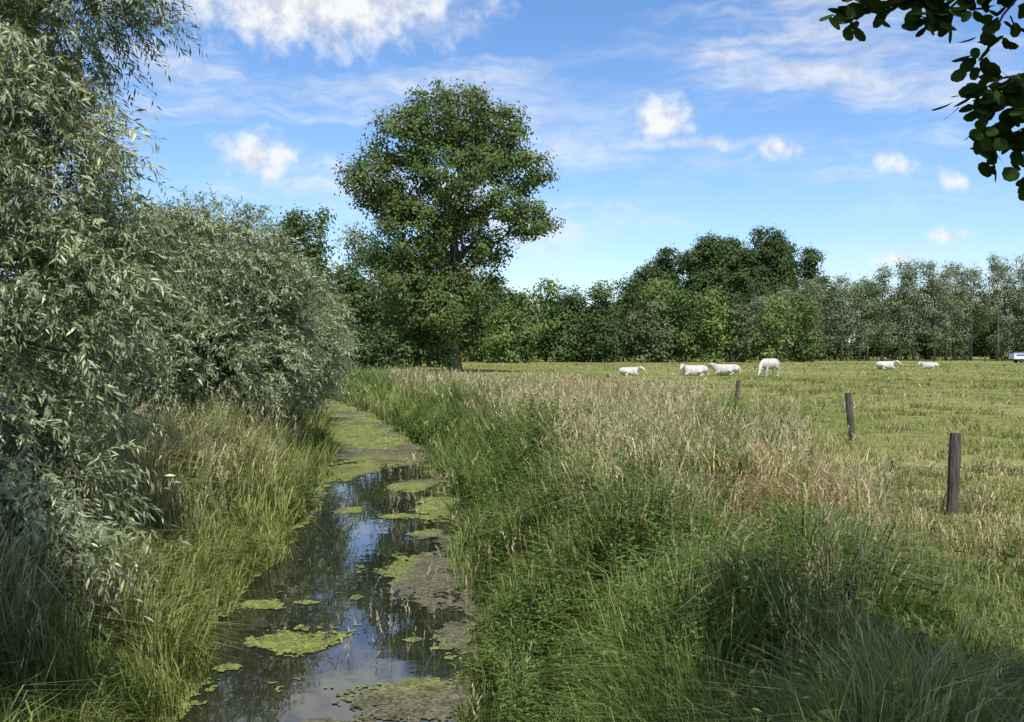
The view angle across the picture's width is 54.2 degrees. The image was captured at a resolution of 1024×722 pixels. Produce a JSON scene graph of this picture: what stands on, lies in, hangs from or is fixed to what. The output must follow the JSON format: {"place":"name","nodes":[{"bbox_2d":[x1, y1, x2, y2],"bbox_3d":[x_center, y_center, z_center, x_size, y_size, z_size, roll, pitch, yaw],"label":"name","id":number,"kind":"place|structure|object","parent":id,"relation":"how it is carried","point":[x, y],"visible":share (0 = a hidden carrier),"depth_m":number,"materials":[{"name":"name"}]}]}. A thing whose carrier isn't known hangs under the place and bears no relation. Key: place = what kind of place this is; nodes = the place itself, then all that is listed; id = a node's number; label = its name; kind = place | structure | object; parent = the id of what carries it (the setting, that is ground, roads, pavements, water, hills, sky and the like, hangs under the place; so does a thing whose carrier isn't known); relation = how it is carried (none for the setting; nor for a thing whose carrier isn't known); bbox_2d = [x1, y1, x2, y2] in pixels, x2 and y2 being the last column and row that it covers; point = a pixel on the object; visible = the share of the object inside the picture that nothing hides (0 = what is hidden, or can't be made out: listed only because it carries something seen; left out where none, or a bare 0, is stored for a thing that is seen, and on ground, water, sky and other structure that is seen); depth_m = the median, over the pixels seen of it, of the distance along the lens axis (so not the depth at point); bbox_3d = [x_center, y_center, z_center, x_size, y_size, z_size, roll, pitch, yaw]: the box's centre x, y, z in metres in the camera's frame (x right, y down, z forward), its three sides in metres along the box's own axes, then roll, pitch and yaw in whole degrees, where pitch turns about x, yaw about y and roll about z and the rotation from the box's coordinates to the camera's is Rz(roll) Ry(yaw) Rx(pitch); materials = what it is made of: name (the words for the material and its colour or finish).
{"place":"outdoors","nodes":[
{"label":"outdoors","id":0,"kind":"place"},
{"bbox_2d":[147,416,495,721],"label":"stream water","id":1,"kind":"structure","parent":0,"point":[308,567],"depth_m":11.88,"materials":[{"name":"black liquid"}]},
{"bbox_2d":[157,398,488,721],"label":"duckweed mats","id":2,"kind":"object","parent":1,"relation":"on","point":[416,699],"visible":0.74,"depth_m":13.00,"materials":[{"name":"green plant"}]},
{"bbox_2d":[0,351,1023,721],"bbox_3d":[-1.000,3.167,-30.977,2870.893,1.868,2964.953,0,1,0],"label":"ground","id":3,"kind":"structure","parent":0,"point":[880,441],"depth_m":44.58,"materials":[{"name":"green plant"}]},
{"bbox_2d":[0,0,216,669],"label":"willow tree","id":4,"kind":"object","parent":3,"relation":"on","point":[61,237],"visible":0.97,"depth_m":10.51,"materials":[{"name":"green plant"}]},
{"bbox_2d":[6,183,368,428],"bbox_3d":[-7.624,-0.977,27.170,7.228,7.172,12.070,0,1,34],"label":"willow tree","id":5,"kind":"object","parent":3,"relation":"on","point":[248,340],"visible":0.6,"depth_m":25.01,"materials":[{"name":"green plant"}]},
{"bbox_2d":[39,203,451,371],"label":"riverside woodland","id":6,"kind":"object","parent":3,"relation":"on","point":[379,356],"visible":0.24,"depth_m":119.72,"materials":[{"name":"green plant"}]},
{"bbox_2d":[170,237,357,407],"bbox_3d":[-11.150,-1.418,40.645,9.414,7.682,12.340,0,1,0],"label":"willow tree","id":7,"kind":"object","parent":3,"relation":"on","point":[223,246],"depth_m":40.30,"materials":[{"name":"green plant"}]},
{"bbox_2d":[330,77,565,372],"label":"poplar tree","id":8,"kind":"object","parent":3,"relation":"on","point":[476,158],"visible":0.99,"depth_m":92.16,"materials":[{"name":"green plant"}]},
{"bbox_2d":[0,367,1021,721],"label":"seed head grass","id":9,"kind":"structure","parent":3,"relation":"on","point":[658,389],"depth_m":16.63,"materials":[{"name":"beige plant"}]},
{"bbox_2d":[0,375,1023,721],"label":"bank weeds","id":10,"kind":"object","parent":3,"relation":"on","point":[542,565],"visible":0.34,"depth_m":9.09,"materials":[{"name":"green plant"}]},
{"bbox_2d":[618,366,645,375],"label":"white cow","id":11,"kind":"object","parent":3,"relation":"on","point":[629,371],"visible":0.94,"depth_m":84.76},
{"bbox_2d":[363,270,1023,362],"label":"distant treeline","id":12,"kind":"object","parent":3,"relation":"on","point":[571,328],"visible":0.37,"depth_m":178.51,"materials":[{"name":"green plant"}]},
{"bbox_2d":[679,364,708,375],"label":"white cow","id":13,"kind":"object","parent":3,"relation":"on","point":[695,370],"visible":0.95,"depth_m":83.59},
{"bbox_2d":[708,363,740,374],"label":"white cow","id":14,"kind":"object","parent":3,"relation":"on","point":[725,369],"visible":0.98,"depth_m":86.70},
{"bbox_2d":[613,223,836,358],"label":"poplar grove","id":15,"kind":"object","parent":3,"relation":"on","point":[733,264],"visible":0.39,"depth_m":253.65,"materials":[{"name":"green plant"}]},
{"bbox_2d":[756,358,779,376],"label":"white cow","id":16,"kind":"object","parent":3,"relation":"on","point":[767,364],"visible":0.98,"depth_m":80.54},
{"bbox_2d":[526,370,1023,516],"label":"pasture fence","id":17,"kind":"object","parent":3,"relation":"on","point":[954,467],"visible":0.54,"depth_m":13.17,"materials":[{"name":"brown wood"}]},
{"bbox_2d":[727,356,1002,361],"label":"fence","id":18,"kind":"object","parent":3,"relation":"on","point":[899,358],"visible":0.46,"depth_m":186.07,"materials":[{"name":"brown wood"}]},
{"bbox_2d":[732,278,1023,359],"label":"hedgerow","id":19,"kind":"object","parent":3,"relation":"on","point":[984,347],"visible":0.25,"depth_m":225.82,"materials":[{"name":"green plant"}]},
{"bbox_2d":[748,252,1023,360],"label":"willow trees","id":20,"kind":"object","parent":3,"relation":"on","point":[860,322],"visible":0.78,"depth_m":201.66,"materials":[{"name":"green plant"}]},
{"bbox_2d":[875,360,901,369],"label":"white cow","id":21,"kind":"object","parent":3,"relation":"on","point":[886,365],"visible":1,"depth_m":110.68},
{"bbox_2d":[819,0,1023,200],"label":"alder tree","id":22,"kind":"object","parent":3,"relation":"on","point":[989,142],"visible":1,"depth_m":4.51,"materials":[{"name":"green plant"}]},
{"bbox_2d":[917,361,938,368],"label":"white cow","id":23,"kind":"object","parent":3,"relation":"on","point":[929,365],"visible":1,"depth_m":115.79},
{"bbox_2d":[1009,352,1023,362],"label":"livestock trailer","id":24,"kind":"object","parent":3,"relation":"on","point":[1015,356],"visible":0.99,"depth_m":169.10,"materials":[{"name":"white metal"}]},
{"bbox_2d":[0,0,1023,350],"label":"sky","id":25,"kind":"structure","parent":0,"point":[666,122],"materials":[{"name":"blue"}]}
]}

